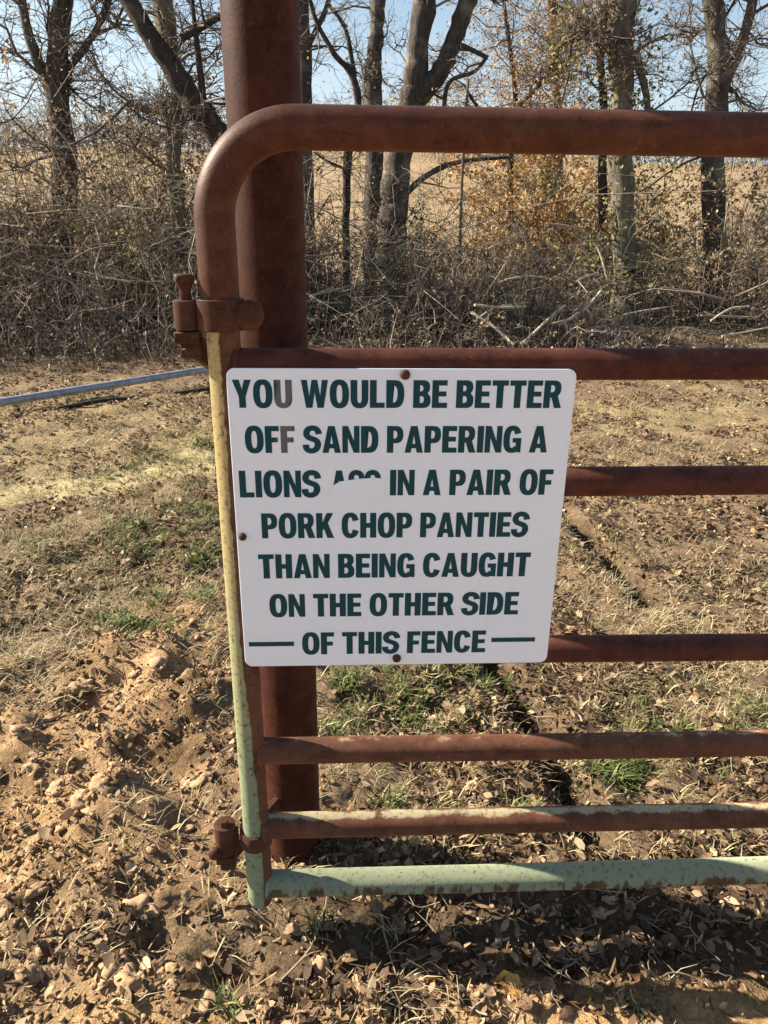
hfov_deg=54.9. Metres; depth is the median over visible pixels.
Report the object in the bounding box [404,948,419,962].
fallen leaf
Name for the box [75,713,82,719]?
dirt clod
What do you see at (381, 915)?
twig
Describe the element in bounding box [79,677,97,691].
dirt clod
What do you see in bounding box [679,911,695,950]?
twig
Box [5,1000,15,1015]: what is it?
dirt clod
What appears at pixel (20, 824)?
dirt clod
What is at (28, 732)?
dirt clod
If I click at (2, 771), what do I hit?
dirt clod
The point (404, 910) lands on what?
fallen leaf
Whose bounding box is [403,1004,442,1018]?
twig
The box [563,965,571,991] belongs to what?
twig
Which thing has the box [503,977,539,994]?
twig
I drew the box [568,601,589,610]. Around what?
twig
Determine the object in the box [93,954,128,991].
dirt clod
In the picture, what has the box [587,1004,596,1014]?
fallen leaf
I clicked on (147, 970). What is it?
dirt clod
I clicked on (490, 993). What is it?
fallen leaf
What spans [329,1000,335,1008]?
fallen leaf
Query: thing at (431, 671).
grass tuft
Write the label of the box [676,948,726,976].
twig
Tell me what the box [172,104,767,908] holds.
farm gate
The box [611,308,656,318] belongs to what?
dry stick
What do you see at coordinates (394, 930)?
twig
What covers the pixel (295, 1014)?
twig
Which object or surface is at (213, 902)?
fallen leaf
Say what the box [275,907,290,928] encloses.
twig
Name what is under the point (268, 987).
fallen leaf
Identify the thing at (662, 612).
grass tuft
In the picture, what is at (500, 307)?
dry stick
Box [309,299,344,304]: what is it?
dry stick
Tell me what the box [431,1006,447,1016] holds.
twig
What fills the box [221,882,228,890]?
fallen leaf
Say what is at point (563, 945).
twig
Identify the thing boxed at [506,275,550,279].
dry stick
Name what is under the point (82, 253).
dry stick
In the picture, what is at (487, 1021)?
fallen leaf
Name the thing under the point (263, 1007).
fallen leaf
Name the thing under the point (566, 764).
grass tuft
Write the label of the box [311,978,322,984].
fallen leaf
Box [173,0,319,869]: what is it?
gate post
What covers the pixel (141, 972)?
dirt clod
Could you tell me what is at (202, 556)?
grass tuft
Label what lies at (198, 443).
grass tuft
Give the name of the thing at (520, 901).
twig
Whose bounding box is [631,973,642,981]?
fallen leaf
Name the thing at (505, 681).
grass tuft
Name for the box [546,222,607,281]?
fallen branch
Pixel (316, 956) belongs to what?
fallen leaf
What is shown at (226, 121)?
foliage
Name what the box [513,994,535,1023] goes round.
twig
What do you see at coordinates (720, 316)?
dry stick
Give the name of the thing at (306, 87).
bare tree
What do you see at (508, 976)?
fallen leaf
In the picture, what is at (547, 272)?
fallen branch
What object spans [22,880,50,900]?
dirt clod
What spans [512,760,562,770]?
grass tuft
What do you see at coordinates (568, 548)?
grass tuft
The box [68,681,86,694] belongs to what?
dirt clod
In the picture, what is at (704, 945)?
twig
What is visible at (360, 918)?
twig
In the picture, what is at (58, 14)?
bare tree
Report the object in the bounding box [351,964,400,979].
twig
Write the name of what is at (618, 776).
green grass
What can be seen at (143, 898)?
dirt clod
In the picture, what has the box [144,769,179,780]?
twig
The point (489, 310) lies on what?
dry stick
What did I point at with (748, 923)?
twig
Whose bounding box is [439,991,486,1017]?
twig
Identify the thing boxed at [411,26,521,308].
tree
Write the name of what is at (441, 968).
twig
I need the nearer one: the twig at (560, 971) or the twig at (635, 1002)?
the twig at (635, 1002)
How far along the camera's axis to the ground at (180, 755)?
1.76 m
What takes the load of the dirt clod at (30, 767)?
on the ground at (180, 755)
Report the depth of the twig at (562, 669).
2.04 m
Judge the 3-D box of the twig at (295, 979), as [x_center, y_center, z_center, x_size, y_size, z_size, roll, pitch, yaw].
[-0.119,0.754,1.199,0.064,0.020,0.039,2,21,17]
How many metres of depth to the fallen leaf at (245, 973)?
1.23 m
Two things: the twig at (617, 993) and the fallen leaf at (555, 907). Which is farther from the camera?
the fallen leaf at (555, 907)
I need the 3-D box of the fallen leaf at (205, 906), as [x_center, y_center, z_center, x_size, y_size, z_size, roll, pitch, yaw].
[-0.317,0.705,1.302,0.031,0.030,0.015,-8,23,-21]
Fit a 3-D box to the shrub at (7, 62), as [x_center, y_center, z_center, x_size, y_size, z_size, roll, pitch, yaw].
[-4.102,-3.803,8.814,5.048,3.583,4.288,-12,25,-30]
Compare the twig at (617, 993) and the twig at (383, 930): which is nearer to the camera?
the twig at (617, 993)
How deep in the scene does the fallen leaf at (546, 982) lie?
1.18 m
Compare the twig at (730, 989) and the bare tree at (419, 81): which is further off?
the bare tree at (419, 81)
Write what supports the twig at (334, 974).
on the ground at (180, 755)
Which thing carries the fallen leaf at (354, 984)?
on the ground at (180, 755)
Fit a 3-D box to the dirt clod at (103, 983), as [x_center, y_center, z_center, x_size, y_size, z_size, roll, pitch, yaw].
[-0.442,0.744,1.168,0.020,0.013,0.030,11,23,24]
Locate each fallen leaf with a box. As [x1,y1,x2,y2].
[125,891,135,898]
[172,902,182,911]
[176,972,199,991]
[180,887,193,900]
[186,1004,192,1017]
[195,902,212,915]
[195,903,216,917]
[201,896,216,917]
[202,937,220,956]
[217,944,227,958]
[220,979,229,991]
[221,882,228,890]
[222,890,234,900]
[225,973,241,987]
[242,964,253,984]
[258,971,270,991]
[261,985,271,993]
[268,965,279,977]
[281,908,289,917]
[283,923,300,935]
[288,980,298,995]
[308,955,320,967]
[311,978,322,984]
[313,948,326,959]
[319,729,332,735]
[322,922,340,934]
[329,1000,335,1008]
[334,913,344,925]
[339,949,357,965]
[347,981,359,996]
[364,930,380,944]
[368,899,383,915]
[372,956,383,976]
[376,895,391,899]
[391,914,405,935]
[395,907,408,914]
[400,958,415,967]
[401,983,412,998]
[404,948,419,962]
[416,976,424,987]
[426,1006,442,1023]
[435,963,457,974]
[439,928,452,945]
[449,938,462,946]
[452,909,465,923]
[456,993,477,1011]
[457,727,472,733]
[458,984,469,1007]
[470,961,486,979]
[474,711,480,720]
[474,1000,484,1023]
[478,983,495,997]
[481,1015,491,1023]
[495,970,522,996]
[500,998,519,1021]
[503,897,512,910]
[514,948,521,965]
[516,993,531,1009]
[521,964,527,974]
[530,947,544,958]
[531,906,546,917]
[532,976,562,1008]
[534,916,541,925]
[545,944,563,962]
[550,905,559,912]
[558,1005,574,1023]
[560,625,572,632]
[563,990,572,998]
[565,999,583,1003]
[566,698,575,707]
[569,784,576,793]
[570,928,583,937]
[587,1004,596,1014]
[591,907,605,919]
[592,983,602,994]
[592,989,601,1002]
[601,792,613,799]
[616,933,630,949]
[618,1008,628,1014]
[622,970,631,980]
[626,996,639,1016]
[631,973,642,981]
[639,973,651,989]
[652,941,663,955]
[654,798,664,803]
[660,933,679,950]
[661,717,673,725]
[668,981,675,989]
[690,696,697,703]
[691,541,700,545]
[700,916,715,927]
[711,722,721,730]
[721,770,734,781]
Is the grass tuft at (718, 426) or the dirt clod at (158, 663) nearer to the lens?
the dirt clod at (158, 663)
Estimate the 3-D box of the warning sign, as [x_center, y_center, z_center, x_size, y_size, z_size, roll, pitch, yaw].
[0.022,0.023,1.012,0.446,0.436,0.008,0,21,-2]
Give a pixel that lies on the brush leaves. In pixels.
(358, 280)
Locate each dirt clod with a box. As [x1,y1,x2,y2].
[0,768,8,776]
[0,903,15,920]
[3,704,20,711]
[5,875,16,884]
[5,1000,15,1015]
[10,724,23,736]
[15,961,45,985]
[16,821,23,828]
[21,727,34,740]
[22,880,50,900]
[23,762,42,772]
[26,804,33,814]
[27,792,40,801]
[35,779,44,786]
[37,783,48,790]
[40,713,58,727]
[45,778,64,797]
[48,684,57,692]
[49,798,59,802]
[54,825,65,832]
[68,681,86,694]
[70,788,90,809]
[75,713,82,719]
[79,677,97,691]
[80,807,94,814]
[88,775,113,794]
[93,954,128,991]
[96,976,113,990]
[97,771,107,777]
[114,962,138,994]
[115,703,125,712]
[119,783,137,791]
[122,892,151,916]
[124,868,137,879]
[128,669,141,677]
[133,875,143,880]
[134,842,142,849]
[135,677,150,687]
[136,990,149,1004]
[137,971,145,978]
[143,962,152,973]
[146,844,156,853]
[147,905,160,918]
[148,656,168,670]
[150,978,162,991]
[152,963,163,974]
[164,962,178,973]
[164,978,177,991]
[176,776,193,787]
[177,824,194,834]
[189,772,210,788]
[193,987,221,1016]
[195,695,206,701]
[196,962,201,969]
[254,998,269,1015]
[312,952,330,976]
[335,999,349,1011]
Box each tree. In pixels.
[0,0,191,316]
[3,0,225,295]
[57,0,354,289]
[299,0,392,296]
[299,0,394,312]
[311,0,403,296]
[341,0,537,312]
[382,0,609,293]
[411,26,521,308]
[424,0,674,288]
[510,0,743,326]
[522,0,691,315]
[581,0,767,321]
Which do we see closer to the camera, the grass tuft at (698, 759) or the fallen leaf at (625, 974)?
the fallen leaf at (625, 974)
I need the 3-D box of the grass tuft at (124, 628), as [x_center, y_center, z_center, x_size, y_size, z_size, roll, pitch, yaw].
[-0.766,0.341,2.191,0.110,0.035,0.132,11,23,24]
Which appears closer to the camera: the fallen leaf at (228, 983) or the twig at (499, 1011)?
the twig at (499, 1011)
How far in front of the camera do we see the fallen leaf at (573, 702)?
1.90 m
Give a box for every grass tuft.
[112,615,138,633]
[114,511,158,530]
[167,497,200,514]
[170,538,221,566]
[178,948,189,957]
[180,431,213,449]
[318,714,350,734]
[320,670,356,698]
[320,763,356,781]
[349,686,374,701]
[367,682,409,719]
[400,776,462,808]
[404,664,445,687]
[410,719,441,734]
[419,707,466,733]
[429,834,487,862]
[470,685,489,696]
[481,694,512,711]
[498,669,515,688]
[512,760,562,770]
[551,693,609,726]
[557,759,583,777]
[564,542,575,553]
[569,759,614,777]
[599,703,616,715]
[601,454,620,462]
[610,982,633,1008]
[633,830,680,855]
[652,604,686,621]
[653,496,677,506]
[669,757,718,772]
[675,829,743,857]
[689,619,702,626]
[698,444,713,450]
[698,540,730,555]
[708,661,748,680]
[712,422,725,428]
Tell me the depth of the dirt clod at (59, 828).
1.46 m
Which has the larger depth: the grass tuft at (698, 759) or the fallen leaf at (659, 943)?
the grass tuft at (698, 759)
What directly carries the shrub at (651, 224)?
on the ground at (180, 755)
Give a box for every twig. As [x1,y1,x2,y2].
[138,832,159,851]
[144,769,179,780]
[148,944,171,956]
[159,614,182,628]
[178,1001,226,1012]
[212,931,239,949]
[225,985,260,997]
[251,907,272,927]
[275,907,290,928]
[281,897,326,980]
[290,930,333,949]
[291,975,326,982]
[292,1003,305,1023]
[309,992,324,1015]
[310,1007,321,1023]
[324,963,350,983]
[332,910,350,922]
[347,906,372,929]
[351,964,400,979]
[358,906,389,925]
[378,908,411,984]
[385,916,398,943]
[403,945,440,965]
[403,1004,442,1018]
[404,898,439,911]
[418,908,430,929]
[420,956,458,973]
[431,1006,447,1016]
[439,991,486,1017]
[447,696,467,716]
[471,959,496,972]
[490,972,533,995]
[493,1002,508,1018]
[495,916,520,940]
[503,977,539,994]
[509,971,522,991]
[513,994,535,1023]
[515,891,527,917]
[533,954,579,983]
[537,775,559,801]
[538,955,575,978]
[544,985,562,1010]
[549,949,570,967]
[553,663,571,679]
[558,936,588,951]
[559,945,588,970]
[560,951,603,967]
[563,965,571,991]
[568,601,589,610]
[570,1002,589,1020]
[575,923,595,934]
[589,919,597,951]
[593,889,624,896]
[605,987,624,1006]
[630,989,638,1021]
[637,912,684,923]
[637,913,666,932]
[641,939,666,971]
[642,964,665,982]
[649,969,686,988]
[653,960,690,992]
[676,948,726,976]
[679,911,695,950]
[686,995,703,1013]
[691,895,725,906]
[693,958,720,964]
[694,931,719,959]
[726,976,733,1006]
[733,920,767,932]
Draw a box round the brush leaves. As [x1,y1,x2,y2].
[0,32,767,374]
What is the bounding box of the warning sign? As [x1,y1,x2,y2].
[226,368,575,665]
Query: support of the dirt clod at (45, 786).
on the ground at (180, 755)
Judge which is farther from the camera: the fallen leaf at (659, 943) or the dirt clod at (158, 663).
the dirt clod at (158, 663)
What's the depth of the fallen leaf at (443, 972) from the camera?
1.22 m
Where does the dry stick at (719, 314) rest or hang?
on the brush leaves
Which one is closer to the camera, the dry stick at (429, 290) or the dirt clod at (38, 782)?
the dirt clod at (38, 782)
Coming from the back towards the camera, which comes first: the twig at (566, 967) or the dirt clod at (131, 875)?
the dirt clod at (131, 875)
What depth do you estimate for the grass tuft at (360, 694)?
1.93 m
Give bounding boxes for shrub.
[0,2,207,321]
[0,53,313,324]
[48,196,196,333]
[143,133,490,282]
[350,196,450,311]
[416,96,767,299]
[472,162,767,300]
[502,156,744,332]
[589,157,767,324]
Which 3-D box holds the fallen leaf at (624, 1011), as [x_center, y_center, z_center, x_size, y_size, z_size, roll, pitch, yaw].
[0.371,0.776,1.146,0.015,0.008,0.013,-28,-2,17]
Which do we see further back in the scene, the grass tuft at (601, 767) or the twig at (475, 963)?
the grass tuft at (601, 767)
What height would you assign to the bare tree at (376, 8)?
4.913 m
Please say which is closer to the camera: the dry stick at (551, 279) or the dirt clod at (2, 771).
the dirt clod at (2, 771)
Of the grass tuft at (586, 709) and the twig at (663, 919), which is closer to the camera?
the twig at (663, 919)
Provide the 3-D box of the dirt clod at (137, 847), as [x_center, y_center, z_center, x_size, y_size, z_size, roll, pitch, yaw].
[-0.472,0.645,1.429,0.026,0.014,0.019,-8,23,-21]
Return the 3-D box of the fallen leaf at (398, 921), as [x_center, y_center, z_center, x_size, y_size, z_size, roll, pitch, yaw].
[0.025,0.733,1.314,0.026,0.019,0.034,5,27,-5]
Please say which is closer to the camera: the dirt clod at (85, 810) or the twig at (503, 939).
the twig at (503, 939)
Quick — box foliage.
[0,68,766,167]
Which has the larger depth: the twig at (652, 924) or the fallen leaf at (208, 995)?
the twig at (652, 924)
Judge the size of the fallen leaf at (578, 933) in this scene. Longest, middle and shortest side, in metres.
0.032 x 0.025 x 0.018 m
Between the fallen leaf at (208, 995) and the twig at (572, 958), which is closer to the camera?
the fallen leaf at (208, 995)
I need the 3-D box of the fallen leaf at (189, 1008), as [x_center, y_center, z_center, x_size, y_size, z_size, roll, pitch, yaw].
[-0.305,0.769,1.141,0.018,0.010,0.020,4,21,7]
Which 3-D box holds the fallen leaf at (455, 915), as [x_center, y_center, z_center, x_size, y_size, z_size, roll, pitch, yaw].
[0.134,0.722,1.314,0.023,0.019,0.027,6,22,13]
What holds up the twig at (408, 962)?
on the ground at (180, 755)
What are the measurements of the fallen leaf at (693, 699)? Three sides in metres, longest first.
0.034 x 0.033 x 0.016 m
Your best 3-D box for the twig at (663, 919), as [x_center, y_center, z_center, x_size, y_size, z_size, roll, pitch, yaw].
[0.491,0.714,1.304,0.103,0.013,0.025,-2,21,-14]
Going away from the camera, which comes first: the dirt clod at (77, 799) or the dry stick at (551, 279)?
the dirt clod at (77, 799)
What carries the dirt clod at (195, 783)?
on the ground at (180, 755)
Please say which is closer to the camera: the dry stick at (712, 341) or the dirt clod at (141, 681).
the dirt clod at (141, 681)
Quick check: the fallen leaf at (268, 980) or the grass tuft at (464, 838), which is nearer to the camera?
the fallen leaf at (268, 980)
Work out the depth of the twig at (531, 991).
1.19 m
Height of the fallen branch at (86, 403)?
0.047 m
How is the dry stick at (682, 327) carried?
on the brush leaves
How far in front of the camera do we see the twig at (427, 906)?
1.34 m
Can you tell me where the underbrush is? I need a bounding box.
[0,0,767,384]
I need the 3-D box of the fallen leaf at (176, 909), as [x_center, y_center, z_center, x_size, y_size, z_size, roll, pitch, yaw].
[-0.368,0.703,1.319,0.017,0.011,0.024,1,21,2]
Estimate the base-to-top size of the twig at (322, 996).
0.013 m
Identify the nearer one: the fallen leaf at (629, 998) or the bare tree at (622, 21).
the fallen leaf at (629, 998)
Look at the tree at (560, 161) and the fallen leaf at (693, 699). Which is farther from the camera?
the tree at (560, 161)
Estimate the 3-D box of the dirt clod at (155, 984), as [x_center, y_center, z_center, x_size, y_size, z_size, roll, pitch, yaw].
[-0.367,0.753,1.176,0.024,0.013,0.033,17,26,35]
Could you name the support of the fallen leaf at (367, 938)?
on the ground at (180, 755)
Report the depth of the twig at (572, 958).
1.24 m
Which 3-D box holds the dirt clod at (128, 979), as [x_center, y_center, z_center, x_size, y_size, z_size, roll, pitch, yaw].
[-0.405,0.748,1.174,0.060,0.033,0.045,19,28,39]
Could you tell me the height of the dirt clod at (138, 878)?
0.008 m
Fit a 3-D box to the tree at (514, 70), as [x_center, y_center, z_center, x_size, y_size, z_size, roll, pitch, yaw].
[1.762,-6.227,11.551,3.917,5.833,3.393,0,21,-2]
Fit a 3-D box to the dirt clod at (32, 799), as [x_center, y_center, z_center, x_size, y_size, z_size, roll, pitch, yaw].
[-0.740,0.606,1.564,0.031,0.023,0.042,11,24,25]
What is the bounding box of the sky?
[0,0,767,164]
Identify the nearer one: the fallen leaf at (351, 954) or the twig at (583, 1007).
the twig at (583, 1007)
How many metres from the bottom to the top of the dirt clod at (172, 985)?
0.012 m
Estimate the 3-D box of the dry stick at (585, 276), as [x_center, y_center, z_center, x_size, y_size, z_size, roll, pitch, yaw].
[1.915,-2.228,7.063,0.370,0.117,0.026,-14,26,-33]
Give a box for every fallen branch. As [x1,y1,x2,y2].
[36,387,209,410]
[470,312,514,345]
[487,235,525,248]
[511,222,570,317]
[520,304,565,345]
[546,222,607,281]
[558,289,602,324]
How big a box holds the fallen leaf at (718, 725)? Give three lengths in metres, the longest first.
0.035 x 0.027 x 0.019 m
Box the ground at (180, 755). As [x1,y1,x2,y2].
[0,145,767,1023]
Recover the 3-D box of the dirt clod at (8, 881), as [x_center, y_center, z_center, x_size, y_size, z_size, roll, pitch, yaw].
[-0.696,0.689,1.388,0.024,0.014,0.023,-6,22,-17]
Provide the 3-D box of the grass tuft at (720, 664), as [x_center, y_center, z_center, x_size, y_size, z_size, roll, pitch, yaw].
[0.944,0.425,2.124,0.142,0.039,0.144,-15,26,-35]
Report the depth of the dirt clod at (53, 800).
1.52 m
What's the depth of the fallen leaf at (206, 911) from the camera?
1.30 m
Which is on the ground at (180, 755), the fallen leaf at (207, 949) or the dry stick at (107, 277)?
the fallen leaf at (207, 949)
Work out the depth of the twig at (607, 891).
1.35 m
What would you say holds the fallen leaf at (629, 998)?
on the ground at (180, 755)
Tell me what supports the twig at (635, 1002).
on the ground at (180, 755)
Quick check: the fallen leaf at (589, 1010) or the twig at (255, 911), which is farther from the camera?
the twig at (255, 911)
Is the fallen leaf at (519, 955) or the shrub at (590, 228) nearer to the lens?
the fallen leaf at (519, 955)
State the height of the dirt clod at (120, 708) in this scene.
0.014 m
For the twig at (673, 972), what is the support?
on the ground at (180, 755)
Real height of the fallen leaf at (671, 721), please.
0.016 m
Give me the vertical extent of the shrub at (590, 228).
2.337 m
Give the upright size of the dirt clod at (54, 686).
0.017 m
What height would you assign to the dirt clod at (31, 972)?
0.025 m
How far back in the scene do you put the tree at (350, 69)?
8.67 m
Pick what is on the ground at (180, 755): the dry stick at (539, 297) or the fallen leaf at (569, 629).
the fallen leaf at (569, 629)
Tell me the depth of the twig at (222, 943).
1.25 m
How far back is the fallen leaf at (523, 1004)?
1.16 m
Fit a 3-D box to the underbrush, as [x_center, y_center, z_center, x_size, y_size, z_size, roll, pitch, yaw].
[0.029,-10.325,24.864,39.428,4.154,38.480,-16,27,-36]
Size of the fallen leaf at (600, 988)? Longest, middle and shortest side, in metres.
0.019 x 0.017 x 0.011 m
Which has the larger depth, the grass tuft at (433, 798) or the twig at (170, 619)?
the twig at (170, 619)
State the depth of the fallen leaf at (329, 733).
1.75 m
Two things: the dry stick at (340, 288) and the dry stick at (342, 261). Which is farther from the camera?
the dry stick at (340, 288)
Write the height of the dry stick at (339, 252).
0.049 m
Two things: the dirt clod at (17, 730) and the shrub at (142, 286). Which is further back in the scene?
the shrub at (142, 286)
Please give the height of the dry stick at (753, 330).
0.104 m
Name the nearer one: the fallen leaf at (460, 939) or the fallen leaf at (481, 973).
the fallen leaf at (481, 973)
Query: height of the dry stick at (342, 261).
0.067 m
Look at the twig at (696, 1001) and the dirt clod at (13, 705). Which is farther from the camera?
the dirt clod at (13, 705)
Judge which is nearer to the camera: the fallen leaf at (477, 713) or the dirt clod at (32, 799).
the dirt clod at (32, 799)
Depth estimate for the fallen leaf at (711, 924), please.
1.31 m
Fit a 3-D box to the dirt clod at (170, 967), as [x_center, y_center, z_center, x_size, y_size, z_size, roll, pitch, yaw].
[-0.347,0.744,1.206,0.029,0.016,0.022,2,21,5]
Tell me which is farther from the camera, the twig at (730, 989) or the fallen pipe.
the fallen pipe
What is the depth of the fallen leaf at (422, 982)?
1.20 m
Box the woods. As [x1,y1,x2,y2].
[0,75,767,175]
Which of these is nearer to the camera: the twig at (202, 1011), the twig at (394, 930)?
the twig at (202, 1011)
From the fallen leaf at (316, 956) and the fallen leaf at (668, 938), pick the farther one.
the fallen leaf at (668, 938)
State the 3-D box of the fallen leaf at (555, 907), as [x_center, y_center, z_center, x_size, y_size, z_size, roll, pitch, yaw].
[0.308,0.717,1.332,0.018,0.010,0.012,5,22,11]
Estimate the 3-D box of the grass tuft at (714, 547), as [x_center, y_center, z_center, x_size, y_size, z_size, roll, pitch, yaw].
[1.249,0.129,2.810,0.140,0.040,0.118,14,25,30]
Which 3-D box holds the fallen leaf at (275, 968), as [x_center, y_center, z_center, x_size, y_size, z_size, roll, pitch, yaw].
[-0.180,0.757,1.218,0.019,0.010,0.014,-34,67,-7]
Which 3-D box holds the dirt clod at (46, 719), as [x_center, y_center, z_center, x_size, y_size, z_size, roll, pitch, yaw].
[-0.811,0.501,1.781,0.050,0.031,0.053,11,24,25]
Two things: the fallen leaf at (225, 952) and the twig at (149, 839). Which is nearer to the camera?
the fallen leaf at (225, 952)
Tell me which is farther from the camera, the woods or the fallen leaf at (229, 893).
the woods
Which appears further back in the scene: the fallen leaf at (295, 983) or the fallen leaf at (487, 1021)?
the fallen leaf at (295, 983)
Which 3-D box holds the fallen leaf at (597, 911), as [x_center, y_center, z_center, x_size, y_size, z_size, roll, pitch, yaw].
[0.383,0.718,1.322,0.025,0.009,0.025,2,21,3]
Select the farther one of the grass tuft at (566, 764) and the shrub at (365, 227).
the shrub at (365, 227)
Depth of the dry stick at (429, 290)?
7.72 m
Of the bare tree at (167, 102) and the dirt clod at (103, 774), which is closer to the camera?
the dirt clod at (103, 774)
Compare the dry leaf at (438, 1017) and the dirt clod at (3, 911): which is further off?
the dirt clod at (3, 911)
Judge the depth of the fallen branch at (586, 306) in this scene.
7.15 m
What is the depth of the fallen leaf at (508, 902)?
1.34 m
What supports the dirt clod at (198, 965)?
on the ground at (180, 755)
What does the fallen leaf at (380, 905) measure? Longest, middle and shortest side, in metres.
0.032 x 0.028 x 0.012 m
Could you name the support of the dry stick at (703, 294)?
on the brush leaves
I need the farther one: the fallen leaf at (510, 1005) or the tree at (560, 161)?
the tree at (560, 161)
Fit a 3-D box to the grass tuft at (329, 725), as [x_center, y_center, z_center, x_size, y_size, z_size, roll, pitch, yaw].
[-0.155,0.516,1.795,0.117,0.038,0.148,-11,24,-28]
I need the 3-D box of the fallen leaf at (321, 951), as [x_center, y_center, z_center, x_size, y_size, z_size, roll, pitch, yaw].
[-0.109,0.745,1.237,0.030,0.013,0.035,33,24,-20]
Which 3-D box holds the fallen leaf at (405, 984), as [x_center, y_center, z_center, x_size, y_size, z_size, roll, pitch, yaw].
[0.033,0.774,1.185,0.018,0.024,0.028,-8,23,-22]
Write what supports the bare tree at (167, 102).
on the ground at (180, 755)
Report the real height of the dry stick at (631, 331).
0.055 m
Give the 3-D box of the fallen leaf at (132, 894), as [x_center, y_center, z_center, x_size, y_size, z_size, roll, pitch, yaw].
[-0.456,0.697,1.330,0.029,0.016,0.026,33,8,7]
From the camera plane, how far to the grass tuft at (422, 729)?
1.81 m
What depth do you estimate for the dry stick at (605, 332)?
7.04 m
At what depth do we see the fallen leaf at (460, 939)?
1.27 m
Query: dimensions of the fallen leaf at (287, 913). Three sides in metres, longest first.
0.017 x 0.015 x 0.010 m
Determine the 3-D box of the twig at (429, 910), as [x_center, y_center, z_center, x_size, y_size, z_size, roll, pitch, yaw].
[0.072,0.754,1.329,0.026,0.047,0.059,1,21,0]
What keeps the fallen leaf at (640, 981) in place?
on the ground at (180, 755)
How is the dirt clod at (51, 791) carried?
on the ground at (180, 755)
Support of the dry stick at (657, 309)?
on the brush leaves
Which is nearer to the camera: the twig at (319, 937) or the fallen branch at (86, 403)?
the twig at (319, 937)
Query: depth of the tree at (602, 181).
9.30 m
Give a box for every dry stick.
[65,244,115,263]
[85,271,130,282]
[305,251,340,256]
[309,283,354,295]
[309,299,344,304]
[310,287,332,297]
[326,260,362,266]
[414,288,459,295]
[422,312,447,318]
[474,304,511,321]
[474,304,525,308]
[494,294,541,298]
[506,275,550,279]
[550,278,598,286]
[570,272,598,285]
[591,329,628,337]
[596,329,653,331]
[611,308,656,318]
[640,305,674,314]
[661,287,723,299]
[675,326,705,331]
[693,334,739,347]
[700,314,747,317]
[710,305,749,321]
[721,327,767,336]
[729,269,755,274]
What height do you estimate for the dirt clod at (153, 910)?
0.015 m
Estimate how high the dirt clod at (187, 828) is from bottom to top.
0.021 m
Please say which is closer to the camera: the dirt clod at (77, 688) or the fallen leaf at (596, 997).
the fallen leaf at (596, 997)
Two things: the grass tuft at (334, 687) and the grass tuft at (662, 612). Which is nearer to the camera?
the grass tuft at (334, 687)
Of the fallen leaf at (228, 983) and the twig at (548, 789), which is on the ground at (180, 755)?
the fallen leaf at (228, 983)
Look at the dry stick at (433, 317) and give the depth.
7.56 m
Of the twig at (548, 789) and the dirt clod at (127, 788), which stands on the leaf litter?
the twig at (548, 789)
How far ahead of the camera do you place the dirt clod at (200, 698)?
1.82 m
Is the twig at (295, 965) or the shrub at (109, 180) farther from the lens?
the shrub at (109, 180)
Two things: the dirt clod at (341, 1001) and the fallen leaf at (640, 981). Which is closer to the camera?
the dirt clod at (341, 1001)
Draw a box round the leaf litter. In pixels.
[0,317,767,1023]
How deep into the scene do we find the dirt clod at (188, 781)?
1.65 m
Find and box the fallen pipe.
[0,366,208,406]
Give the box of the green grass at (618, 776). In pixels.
[0,424,767,1023]
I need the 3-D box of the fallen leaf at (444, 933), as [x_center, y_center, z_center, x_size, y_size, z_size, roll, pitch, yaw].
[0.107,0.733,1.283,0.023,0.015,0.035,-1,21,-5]
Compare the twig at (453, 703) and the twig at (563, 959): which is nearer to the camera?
the twig at (563, 959)
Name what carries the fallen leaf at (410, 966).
on the ground at (180, 755)
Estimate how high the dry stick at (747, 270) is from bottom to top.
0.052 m
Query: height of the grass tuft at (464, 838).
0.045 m
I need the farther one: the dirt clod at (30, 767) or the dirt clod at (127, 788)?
the dirt clod at (30, 767)
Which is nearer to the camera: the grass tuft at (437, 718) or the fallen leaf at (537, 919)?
the fallen leaf at (537, 919)
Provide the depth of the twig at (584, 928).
1.29 m
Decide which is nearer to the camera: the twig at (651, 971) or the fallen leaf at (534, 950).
the twig at (651, 971)
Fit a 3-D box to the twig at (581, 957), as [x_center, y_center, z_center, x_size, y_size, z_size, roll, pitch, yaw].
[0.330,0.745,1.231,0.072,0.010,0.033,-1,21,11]
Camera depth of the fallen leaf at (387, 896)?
1.37 m
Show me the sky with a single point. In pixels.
(401, 7)
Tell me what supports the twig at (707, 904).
on the ground at (180, 755)
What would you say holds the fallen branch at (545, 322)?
on the ground at (180, 755)
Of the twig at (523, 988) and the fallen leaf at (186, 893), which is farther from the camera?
the fallen leaf at (186, 893)
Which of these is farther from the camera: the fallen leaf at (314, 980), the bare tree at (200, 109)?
the bare tree at (200, 109)
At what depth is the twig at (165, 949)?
1.25 m
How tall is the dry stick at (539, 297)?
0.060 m
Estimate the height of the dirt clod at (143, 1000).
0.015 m
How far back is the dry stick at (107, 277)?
7.00 m
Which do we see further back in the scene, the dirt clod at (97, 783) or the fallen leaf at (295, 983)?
the dirt clod at (97, 783)
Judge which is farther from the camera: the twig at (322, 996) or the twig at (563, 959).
the twig at (563, 959)
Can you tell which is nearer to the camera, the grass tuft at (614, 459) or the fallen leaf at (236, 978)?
the fallen leaf at (236, 978)
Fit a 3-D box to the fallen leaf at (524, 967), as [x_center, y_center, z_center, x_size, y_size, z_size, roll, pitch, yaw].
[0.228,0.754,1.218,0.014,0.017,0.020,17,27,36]
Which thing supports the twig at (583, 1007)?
on the ground at (180, 755)
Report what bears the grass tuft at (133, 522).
on the ground at (180, 755)

